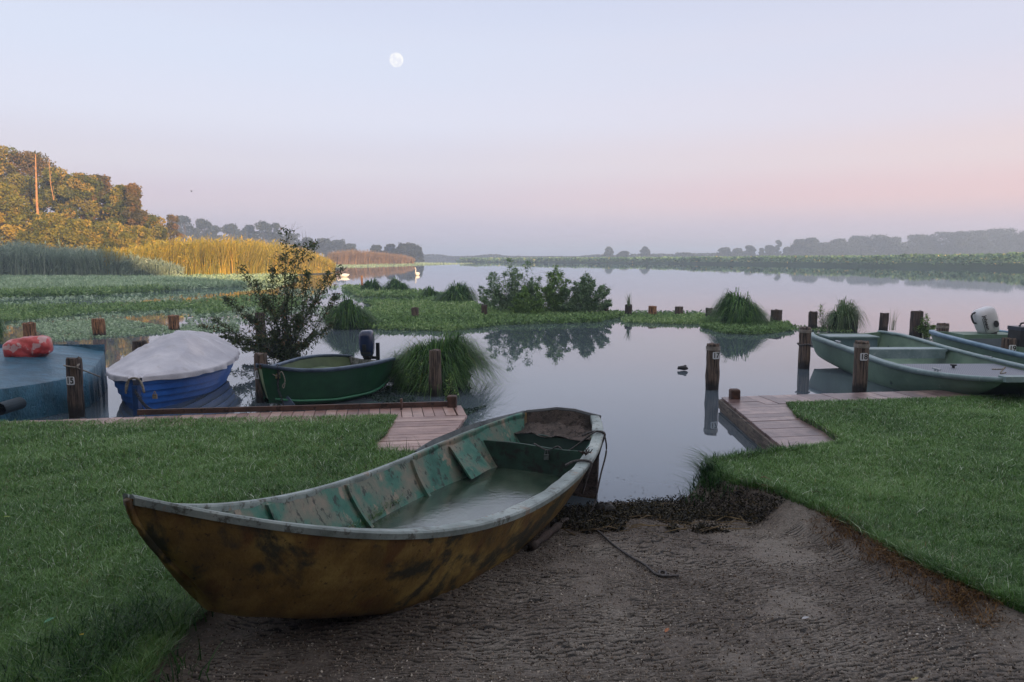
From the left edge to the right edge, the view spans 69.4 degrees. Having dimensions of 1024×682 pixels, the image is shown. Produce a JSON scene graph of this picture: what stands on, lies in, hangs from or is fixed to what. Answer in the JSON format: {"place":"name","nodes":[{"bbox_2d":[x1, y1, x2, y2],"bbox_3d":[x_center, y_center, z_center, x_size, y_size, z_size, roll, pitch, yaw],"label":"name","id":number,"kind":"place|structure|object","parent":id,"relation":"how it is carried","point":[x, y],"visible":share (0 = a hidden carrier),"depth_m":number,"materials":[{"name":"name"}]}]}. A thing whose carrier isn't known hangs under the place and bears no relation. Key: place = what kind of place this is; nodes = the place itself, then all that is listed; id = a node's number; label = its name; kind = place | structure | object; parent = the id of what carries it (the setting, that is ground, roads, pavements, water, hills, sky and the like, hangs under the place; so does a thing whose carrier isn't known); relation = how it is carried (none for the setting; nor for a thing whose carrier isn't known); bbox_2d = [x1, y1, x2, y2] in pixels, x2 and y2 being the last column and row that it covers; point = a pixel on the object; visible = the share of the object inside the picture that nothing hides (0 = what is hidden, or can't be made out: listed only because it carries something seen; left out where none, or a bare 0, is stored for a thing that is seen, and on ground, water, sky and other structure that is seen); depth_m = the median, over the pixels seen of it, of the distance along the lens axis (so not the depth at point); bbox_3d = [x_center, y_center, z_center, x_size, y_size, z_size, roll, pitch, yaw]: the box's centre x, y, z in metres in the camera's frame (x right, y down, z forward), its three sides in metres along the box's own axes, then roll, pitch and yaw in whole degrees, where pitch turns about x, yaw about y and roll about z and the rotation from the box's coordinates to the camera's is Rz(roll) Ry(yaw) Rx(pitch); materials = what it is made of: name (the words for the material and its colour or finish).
{"place":"outdoors","nodes":[
{"label":"outdoors","id":0,"kind":"place"},
{"bbox_2d":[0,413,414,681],"bbox_3d":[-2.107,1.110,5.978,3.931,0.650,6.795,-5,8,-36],"label":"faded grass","id":1,"kind":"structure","parent":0,"point":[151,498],"depth_m":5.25,"materials":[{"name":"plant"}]},
{"bbox_2d":[296,267,342,274],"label":"bank","id":2,"kind":"structure","parent":0,"point":[336,268],"depth_m":83.17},
{"bbox_2d":[0,145,38,239],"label":"tree","id":3,"kind":"object","parent":2,"relation":"on","point":[23,186],"visible":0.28,"depth_m":93.08,"materials":[{"name":"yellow plant"}]},
{"bbox_2d":[0,183,42,245],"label":"tree","id":4,"kind":"object","parent":2,"relation":"on","point":[11,223],"visible":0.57,"depth_m":82.83,"materials":[{"name":"green plant"}]},
{"bbox_2d":[0,150,61,226],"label":"tree","id":5,"kind":"object","parent":2,"relation":"on","point":[25,163],"visible":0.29,"depth_m":94.12,"materials":[{"name":"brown plant"}]},
{"bbox_2d":[13,212,75,249],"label":"tree","id":6,"kind":"object","parent":2,"relation":"on","point":[46,226],"visible":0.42,"depth_m":79.75,"materials":[{"name":"green plant"}]},
{"bbox_2d":[26,166,77,230],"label":"tree","id":7,"kind":"object","parent":2,"relation":"on","point":[56,175],"visible":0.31,"depth_m":91.75,"materials":[{"name":"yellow plant"}]},
{"bbox_2d":[55,172,108,223],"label":"tree","id":8,"kind":"object","parent":2,"relation":"on","point":[75,189],"visible":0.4,"depth_m":89.45,"materials":[{"name":"green plant"}]},
{"bbox_2d":[56,218,108,252],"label":"tree","id":9,"kind":"object","parent":2,"relation":"on","point":[79,234],"visible":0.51,"depth_m":79.90,"materials":[{"name":"yellow plant"}]},
{"bbox_2d":[80,174,130,223],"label":"tree","id":10,"kind":"object","parent":2,"relation":"on","point":[106,181],"visible":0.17,"depth_m":92.66,"materials":[{"name":"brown plant"}]},
{"bbox_2d":[87,219,131,251],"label":"tree","id":11,"kind":"object","parent":2,"relation":"on","point":[111,229],"visible":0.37,"depth_m":81.20,"materials":[{"name":"yellow plant"}]},
{"bbox_2d":[101,184,141,246],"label":"tree","id":12,"kind":"object","parent":2,"relation":"on","point":[115,204],"visible":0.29,"depth_m":89.32,"materials":[{"name":"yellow plant"}]},
{"bbox_2d":[117,225,153,250],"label":"tree","id":13,"kind":"object","parent":2,"relation":"on","point":[137,232],"visible":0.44,"depth_m":82.62,"materials":[{"name":"yellow plant"}]},
{"bbox_2d":[122,182,149,237],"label":"tree","id":14,"kind":"object","parent":2,"relation":"on","point":[135,213],"visible":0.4,"depth_m":88.26,"materials":[{"name":"brown plant"}]},
{"bbox_2d":[139,213,169,246],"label":"tree","id":15,"kind":"object","parent":2,"relation":"on","point":[154,224],"visible":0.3,"depth_m":90.36,"materials":[{"name":"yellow plant"}]},
{"bbox_2d":[164,213,183,243],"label":"tree","id":16,"kind":"object","parent":2,"relation":"on","point":[170,225],"visible":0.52,"depth_m":116.32,"materials":[{"name":"brown plant"}]},
{"bbox_2d":[424,259,455,259],"bbox_3d":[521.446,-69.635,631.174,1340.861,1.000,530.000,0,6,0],"label":"shore","id":17,"kind":"structure","parent":0,"point":[439,259],"depth_m":500.30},
{"bbox_2d":[423,244,1023,258],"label":"thicket","id":18,"kind":"object","parent":17,"relation":"on","point":[434,256],"visible":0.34,"depth_m":421.59,"materials":[{"name":"green plant"}]},
{"bbox_2d":[818,242,841,255],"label":"tree","id":19,"kind":"object","parent":17,"relation":"on","point":[825,244],"visible":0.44,"depth_m":415.14,"materials":[{"name":"grey plant"}]},
{"bbox_2d":[829,238,856,255],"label":"tree","id":20,"kind":"object","parent":17,"relation":"on","point":[841,242],"visible":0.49,"depth_m":416.94,"materials":[{"name":"grey plant"}]},
{"bbox_2d":[848,235,878,254],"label":"tree","id":21,"kind":"object","parent":17,"relation":"on","point":[860,239],"visible":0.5,"depth_m":424.33,"materials":[{"name":"grey plant"}]},
{"bbox_2d":[861,234,887,255],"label":"tree","id":22,"kind":"object","parent":17,"relation":"on","point":[877,238],"visible":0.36,"depth_m":421.88,"materials":[{"name":"grey plant"}]},
{"bbox_2d":[875,236,907,254],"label":"tree","id":23,"kind":"object","parent":17,"relation":"on","point":[891,242],"visible":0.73,"depth_m":412.14,"materials":[{"name":"grey plant"}]},
{"bbox_2d":[904,233,934,253],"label":"tree","id":24,"kind":"object","parent":17,"relation":"on","point":[920,241],"visible":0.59,"depth_m":418.03,"materials":[{"name":"grey plant"}]},
{"bbox_2d":[927,231,955,253],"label":"tree","id":25,"kind":"object","parent":17,"relation":"on","point":[943,237],"visible":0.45,"depth_m":417.78,"materials":[{"name":"grey plant"}]},
{"bbox_2d":[943,231,975,254],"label":"tree","id":26,"kind":"object","parent":17,"relation":"on","point":[959,239],"visible":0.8,"depth_m":404.47,"materials":[{"name":"grey plant"}]},
{"bbox_2d":[982,227,1008,252],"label":"tree","id":27,"kind":"object","parent":17,"relation":"on","point":[991,231],"visible":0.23,"depth_m":424.49,"materials":[{"name":"grey plant"}]},
{"bbox_2d":[989,227,1023,252],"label":"tree","id":28,"kind":"object","parent":17,"relation":"on","point":[1010,234],"visible":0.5,"depth_m":418.17,"materials":[{"name":"grey plant"}]},
{"bbox_2d":[0,398,1023,681],"bbox_3d":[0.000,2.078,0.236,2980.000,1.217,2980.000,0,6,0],"label":"ground","id":29,"kind":"structure","parent":0,"point":[792,522],"depth_m":3.27,"materials":[{"name":"sand"}]},
{"bbox_2d":[0,575,225,681],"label":"shore grass","id":30,"kind":"structure","parent":29,"relation":"on","point":[111,630],"depth_m":2.89,"materials":[{"name":"plant"}]},
{"bbox_2d":[0,413,417,681],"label":"grass","id":31,"kind":"structure","parent":29,"relation":"on","point":[54,580],"depth_m":5.08,"materials":[{"name":"plant"}]},
{"bbox_2d":[2,395,466,450],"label":"boardwalk","id":32,"kind":"structure","parent":29,"relation":"on","point":[427,422],"depth_m":7.99,"materials":[{"name":"brown wood"}]},
{"bbox_2d":[122,407,605,618],"bbox_3d":[-0.435,0.888,4.328,1.312,1.157,3.988,3,7,25],"label":"rowing boat","id":33,"kind":"object","parent":29,"relation":"on","point":[484,496],"visible":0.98,"depth_m":3.55,"materials":[{"name":"paint"}]},
{"bbox_2d":[534,430,678,576],"bbox_3d":[0.693,1.016,4.813,0.483,0.563,1.917,-2,7,-18],"label":"mooring rope","id":34,"kind":"object","parent":33,"relation":"hanging from","point":[641,562],"visible":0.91,"depth_m":4.70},
{"bbox_2d":[528,517,569,550],"bbox_3d":[0.253,1.212,4.690,0.062,0.149,0.801,2,7,20],"label":"driftwood log","id":35,"kind":"object","parent":29,"relation":"on","point":[543,537],"visible":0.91,"depth_m":4.52,"materials":[{"name":"brown wood"}]},
{"bbox_2d":[550,478,784,533],"bbox_3d":[0.991,1.170,5.223,1.579,0.316,1.064,-1,7,-12],"label":"washed up weed","id":36,"kind":"object","parent":29,"relation":"on","point":[689,515],"visible":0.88,"depth_m":5.17,"materials":[{"name":"plant"}]},
{"bbox_2d":[560,476,817,538],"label":"twigs","id":37,"kind":"object","parent":29,"relation":"on","point":[685,526],"visible":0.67,"depth_m":4.90,"materials":[{"name":"wood"}]},
{"bbox_2d":[664,445,719,491],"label":"shore grass","id":38,"kind":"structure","parent":29,"relation":"on","point":[700,469],"depth_m":5.73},
{"bbox_2d":[678,441,805,504],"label":"shore grass","id":39,"kind":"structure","parent":29,"relation":"on","point":[702,481],"depth_m":5.63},
{"bbox_2d":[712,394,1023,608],"bbox_3d":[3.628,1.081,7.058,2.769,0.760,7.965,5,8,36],"label":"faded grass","id":40,"kind":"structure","parent":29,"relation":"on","point":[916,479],"depth_m":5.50,"materials":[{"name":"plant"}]},
{"bbox_2d":[804,506,1019,629],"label":"dry grass","id":41,"kind":"structure","parent":29,"relation":"on","point":[891,557],"depth_m":3.69,"materials":[{"name":"plant"}]},
{"bbox_2d":[0,260,1023,506],"bbox_3d":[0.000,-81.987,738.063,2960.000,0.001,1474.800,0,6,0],"label":"water","id":42,"kind":"structure","parent":0,"point":[644,396],"depth_m":16.34,"materials":[{"name":"grey liquid"}]},
{"bbox_2d":[22,322,36,336],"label":"mooring post","id":43,"kind":"object","parent":42,"relation":"in","point":[29,328],"visible":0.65,"depth_m":16.57,"materials":[{"name":"brown wood"}]},
{"bbox_2d":[0,344,107,421],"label":"covered boat","id":44,"kind":"object","parent":42,"relation":"on","point":[33,387],"visible":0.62,"depth_m":9.09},
{"bbox_2d":[2,335,53,356],"bbox_3d":[-6.523,0.096,9.972,0.561,0.332,0.365,-2,7,-20],"label":"bag","id":45,"kind":"object","parent":44,"relation":"on","point":[35,346],"visible":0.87,"depth_m":9.84,"materials":[{"name":"fabric"}]},
{"bbox_2d":[66,356,84,417],"bbox_3d":[-5.209,0.796,8.833,0.180,1.223,0.204,0,6,0],"label":"mooring post","id":46,"kind":"object","parent":42,"relation":"in","point":[75,394],"visible":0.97,"depth_m":8.75,"materials":[{"name":"brown wood"}]},
{"bbox_2d":[0,283,177,296],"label":"water plants","id":47,"kind":"object","parent":42,"relation":"on","point":[49,291],"visible":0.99,"depth_m":37.21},
{"bbox_2d":[0,237,185,276],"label":"reeds","id":48,"kind":"object","parent":42,"relation":"on","point":[19,258],"visible":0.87,"depth_m":63.63,"materials":[{"name":"plant"}]},
{"bbox_2d":[91,318,105,335],"bbox_3d":[-10.007,-0.093,17.960,0.352,0.929,0.286,0,6,0],"label":"mooring post","id":49,"kind":"object","parent":42,"relation":"in","point":[98,326],"visible":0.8,"depth_m":17.83,"materials":[{"name":"brown wood"}]},
{"bbox_2d":[36,318,239,340],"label":"water plants","id":50,"kind":"object","parent":42,"relation":"on","point":[50,333],"visible":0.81,"depth_m":19.31,"materials":[{"name":"plant"}]},
{"bbox_2d":[0,272,293,291],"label":"water plants","id":51,"kind":"object","parent":42,"relation":"on","point":[190,281],"visible":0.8,"depth_m":48.79,"materials":[{"name":"plant"}]},
{"bbox_2d":[0,293,306,324],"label":"water plants","id":52,"kind":"object","parent":42,"relation":"on","point":[10,312],"visible":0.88,"depth_m":26.47,"materials":[{"name":"plant"}]},
{"bbox_2d":[105,330,239,415],"bbox_3d":[-4.851,0.364,10.537,1.616,0.895,3.392,-1,7,-11],"label":"clinker boat","id":53,"kind":"object","parent":42,"relation":"on","point":[176,367],"visible":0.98,"depth_m":9.88,"materials":[{"name":"fabric"}]},
{"bbox_2d":[168,315,179,330],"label":"mooring post","id":54,"kind":"object","parent":42,"relation":"in","point":[173,322],"visible":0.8,"depth_m":19.05,"materials":[{"name":"brown wood"}]},
{"bbox_2d":[0,284,363,330],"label":"water plants","id":55,"kind":"object","parent":42,"relation":"on","point":[147,312],"visible":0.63,"depth_m":25.68,"materials":[{"name":"plant"}]},
{"bbox_2d":[97,231,335,275],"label":"reeds","id":56,"kind":"object","parent":42,"relation":"on","point":[209,257],"visible":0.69,"depth_m":68.42,"materials":[{"name":"plant"}]},
{"bbox_2d":[254,352,267,402],"bbox_3d":[-3.298,0.721,9.759,0.178,1.163,0.205,0,6,0],"label":"mooring post","id":57,"kind":"object","parent":42,"relation":"in","point":[260,357],"visible":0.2,"depth_m":9.67,"materials":[{"name":"brown wood"}]},
{"bbox_2d":[196,224,354,361],"bbox_3d":[-4.313,-0.896,13.551,2.814,2.595,1.778,0,6,0],"label":"leafy bush","id":58,"kind":"object","parent":42,"relation":"on","point":[285,346],"visible":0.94,"depth_m":13.29,"materials":[{"name":"green plant"}]},
{"bbox_2d":[256,330,394,404],"bbox_3d":[-2.434,0.439,10.051,1.534,0.997,2.126,0,6,0],"label":"motorboat","id":59,"kind":"object","parent":42,"relation":"on","point":[322,378],"visible":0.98,"depth_m":9.61,"materials":[{"name":"green paint"}]},
{"bbox_2d":[312,293,383,329],"bbox_3d":[-4.484,-0.787,19.995,2.341,1.046,2.238,0,6,0],"label":"sedge tussock","id":60,"kind":"object","parent":42,"relation":"on","point":[349,313],"visible":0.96,"depth_m":19.61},
{"bbox_2d":[354,277,381,291],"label":"sedge tussock","id":61,"kind":"object","parent":42,"relation":"on","point":[367,284],"visible":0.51,"depth_m":37.93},
{"bbox_2d":[326,248,414,264],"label":"reeds","id":62,"kind":"object","parent":42,"relation":"on","point":[353,257],"visible":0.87,"depth_m":183.30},
{"bbox_2d":[381,276,413,290],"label":"sedge tussock","id":63,"kind":"object","parent":42,"relation":"on","point":[395,283],"visible":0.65,"depth_m":37.83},
{"bbox_2d":[335,262,468,266],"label":"water plants","id":64,"kind":"object","parent":42,"relation":"on","point":[374,265],"visible":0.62,"depth_m":170.69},
{"bbox_2d":[341,283,480,313],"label":"water plants","id":65,"kind":"object","parent":42,"relation":"on","point":[414,294],"visible":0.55,"depth_m":29.89,"materials":[{"name":"plant"}]},
{"bbox_2d":[404,360,428,391],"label":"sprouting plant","id":66,"kind":"object","parent":42,"relation":"on","point":[417,385],"visible":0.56,"depth_m":10.42,"materials":[{"name":"green plant"}]},
{"bbox_2d":[364,385,485,414],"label":"water plants","id":67,"kind":"object","parent":42,"relation":"on","point":[415,400],"visible":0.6,"depth_m":9.97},
{"bbox_2d":[428,349,441,396],"bbox_3d":[-1.055,0.683,10.173,0.185,1.145,0.163,0,6,0],"label":"mooring post","id":68,"kind":"object","parent":42,"relation":"in","point":[435,377],"visible":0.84,"depth_m":10.09,"materials":[{"name":"brown wood"}]},
{"bbox_2d":[373,318,513,397],"bbox_3d":[-1.211,0.219,11.031,2.777,1.101,2.774,0,6,0],"label":"sedge tussock","id":69,"kind":"object","parent":42,"relation":"on","point":[460,359],"visible":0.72,"depth_m":10.70,"materials":[{"name":"plant"}]},
{"bbox_2d":[433,280,482,303],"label":"sedge tussock","id":70,"kind":"object","parent":42,"relation":"on","point":[458,292],"visible":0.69,"depth_m":28.99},
{"bbox_2d":[353,299,627,330],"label":"water plants","id":71,"kind":"object","parent":42,"relation":"on","point":[392,317],"visible":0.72,"depth_m":21.83,"materials":[{"name":"plant"}]},
{"bbox_2d":[481,255,539,310],"bbox_3d":[0.030,-1.856,24.403,2.174,2.074,1.377,0,6,0],"label":"shrub","id":72,"kind":"object","parent":42,"relation":"on","point":[504,302],"visible":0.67,"depth_m":24.35,"materials":[{"name":"green plant"}]},
{"bbox_2d":[507,285,544,314],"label":"shrub","id":73,"kind":"object","parent":42,"relation":"on","point":[523,301],"visible":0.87,"depth_m":23.14,"materials":[{"name":"green plant"}]},
{"bbox_2d":[517,261,543,300],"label":"shrub","id":74,"kind":"object","parent":42,"relation":"on","point":[531,278],"visible":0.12,"depth_m":24.77,"materials":[{"name":"green plant"}]},
{"bbox_2d":[533,265,577,312],"bbox_3d":[1.469,-1.754,24.129,1.602,1.921,1.007,0,6,0],"label":"shrub","id":75,"kind":"object","parent":42,"relation":"on","point":[551,296],"visible":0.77,"depth_m":23.98,"materials":[{"name":"green plant"}]},
{"bbox_2d":[556,268,611,312],"bbox_3d":[2.337,-1.557,23.821,1.981,1.603,1.182,0,6,0],"label":"shrub","id":76,"kind":"object","parent":42,"relation":"on","point":[583,298],"visible":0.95,"depth_m":23.66,"materials":[{"name":"green plant"}]},
{"bbox_2d":[597,311,715,323],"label":"water plants","id":77,"kind":"object","parent":42,"relation":"on","point":[671,317],"visible":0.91,"depth_m":22.02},
{"bbox_2d":[705,342,720,390],"bbox_3d":[2.888,0.607,10.662,0.212,1.184,0.218,0,6,0],"label":"mooring post","id":78,"kind":"object","parent":42,"relation":"in","point":[712,374],"visible":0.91,"depth_m":10.57,"materials":[{"name":"brown wood"}]},
{"bbox_2d":[699,287,774,323],"bbox_3d":[6.338,-0.884,20.475,2.251,1.206,2.424,0,6,0],"label":"sedge tussock","id":79,"kind":"object","parent":42,"relation":"on","point":[731,308],"visible":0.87,"depth_m":20.09,"materials":[{"name":"plant"}]},
{"bbox_2d":[456,259,1023,268],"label":"lotus understorey","id":80,"kind":"object","parent":42,"relation":"on","point":[1016,265],"visible":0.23,"depth_m":155.96,"materials":[{"name":"plant"}]},
{"bbox_2d":[460,252,1023,264],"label":"lotus field","id":81,"kind":"structure","parent":42,"relation":"on","point":[998,258],"depth_m":165.66,"materials":[{"name":"green plant"}]},
{"bbox_2d":[700,315,794,334],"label":"water plants","id":82,"kind":"object","parent":42,"relation":"on","point":[757,328],"visible":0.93,"depth_m":19.10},
{"bbox_2d":[790,239,807,255],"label":"tree","id":83,"kind":"object","parent":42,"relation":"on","point":[797,247],"visible":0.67,"depth_m":412.32,"materials":[{"name":"grey plant"}]},
{"bbox_2d":[798,326,811,368],"bbox_3d":[5.006,0.358,12.684,0.210,1.223,0.210,0,6,0],"label":"mooring post","id":84,"kind":"object","parent":42,"relation":"in","point":[805,332],"visible":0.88,"depth_m":12.58,"materials":[{"name":"brown wood"}]},
{"bbox_2d":[814,295,871,331],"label":"sedge tussock","id":85,"kind":"object","parent":42,"relation":"on","point":[840,317],"visible":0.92,"depth_m":18.88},
{"bbox_2d":[718,388,995,450],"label":"boardwalk","id":86,"kind":"structure","parent":42,"relation":"on","point":[772,418],"depth_m":8.33,"materials":[{"name":"brown wood"}]},
{"bbox_2d":[852,340,869,392],"bbox_3d":[4.924,0.605,10.466,0.212,1.234,0.224,0,6,0],"label":"mooring post","id":87,"kind":"object","parent":42,"relation":"in","point":[860,366],"visible":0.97,"depth_m":10.37,"materials":[{"name":"brown wood"}]},
{"bbox_2d":[909,310,923,337],"bbox_3d":[9.645,-0.164,17.664,0.298,1.135,0.282,0,6,0],"label":"mooring post","id":88,"kind":"object","parent":42,"relation":"in","point":[917,315],"visible":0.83,"depth_m":17.53,"materials":[{"name":"brown wood"}]},
{"bbox_2d":[811,330,1023,394],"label":"flat boat","id":89,"kind":"object","parent":42,"relation":"on","point":[901,362],"visible":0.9,"depth_m":10.94,"materials":[{"name":"green paint"}]},
{"bbox_2d":[914,313,935,337],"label":"sprouting plant","id":90,"kind":"object","parent":42,"relation":"on","point":[924,329],"visible":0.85,"depth_m":17.48,"materials":[{"name":"green plant"}]},
{"bbox_2d":[929,306,1023,363],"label":"flat boat","id":91,"kind":"object","parent":42,"relation":"on","point":[986,337],"visible":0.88,"depth_m":13.13,"materials":[{"name":"green paint"}]},
{"bbox_2d":[1007,322,1023,346],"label":"fuel tank","id":92,"kind":"object","parent":91,"relation":"in","point":[1016,332],"visible":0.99,"depth_m":12.01,"materials":[{"name":"plastic"}]},
{"bbox_2d":[1001,337,1016,350],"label":"mooring post","id":93,"kind":"object","parent":42,"relation":"in","point":[1008,343],"visible":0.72,"depth_m":11.92,"materials":[{"name":"brown wood"}]},
{"bbox_2d":[0,0,1023,256],"label":"sky","id":94,"kind":"structure","parent":0,"point":[567,128],"materials":[{"name":"blue"}]},
{"bbox_2d":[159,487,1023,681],"bbox_3d":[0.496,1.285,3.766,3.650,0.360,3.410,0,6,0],"label":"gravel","id":95,"kind":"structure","parent":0,"point":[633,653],"depth_m":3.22,"materials":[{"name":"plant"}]},
{"bbox_2d":[803,237,822,255],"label":"tree","id":96,"kind":"object","parent":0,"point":[811,241],"visible":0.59,"depth_m":410.03,"materials":[{"name":"grey plant"}]},
{"bbox_2d":[702,392,1023,613],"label":"grass","id":97,"kind":"structure","parent":0,"point":[982,532],"depth_m":5.47,"materials":[{"name":"plant"}]},
{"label":"far bank","id":98,"kind":"structure","parent":0,"visible":0},
{"bbox_2d":[172,215,201,243],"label":"tree","id":99,"kind":"object","parent":98,"relation":"on","point":[184,220],"visible":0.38,"depth_m":296.89,"materials":[{"name":"grey plant"}]},
{"bbox_2d":[189,218,212,241],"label":"tree","id":100,"kind":"object","parent":98,"relation":"on","point":[202,225],"visible":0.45,"depth_m":305.12,"materials":[{"name":"grey plant"}]},
{"bbox_2d":[218,223,241,243],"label":"tree","id":101,"kind":"object","parent":98,"relation":"on","point":[232,229],"visible":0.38,"depth_m":315.50,"materials":[{"name":"grey plant"}]},
{"bbox_2d":[239,224,255,243],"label":"tree","id":102,"kind":"object","parent":98,"relation":"on","point":[248,230],"visible":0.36,"depth_m":324.56,"materials":[{"name":"grey plant"}]},
{"bbox_2d":[251,220,272,243],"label":"tree","id":103,"kind":"object","parent":98,"relation":"on","point":[263,227],"visible":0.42,"depth_m":315.74,"materials":[{"name":"grey plant"}]},
{"bbox_2d":[264,222,285,246],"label":"tree","id":104,"kind":"object","parent":98,"relation":"on","point":[274,234],"visible":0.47,"depth_m":315.33,"materials":[{"name":"grey plant"}]},
{"bbox_2d":[317,238,333,257],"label":"tree","id":105,"kind":"object","parent":98,"relation":"on","point":[325,244],"visible":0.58,"depth_m":344.66,"materials":[{"name":"grey plant"}]},
{"bbox_2d":[393,242,421,261],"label":"tree","id":106,"kind":"object","parent":98,"relation":"on","point":[407,248],"visible":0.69,"depth_m":285.59,"materials":[{"name":"grey plant"}]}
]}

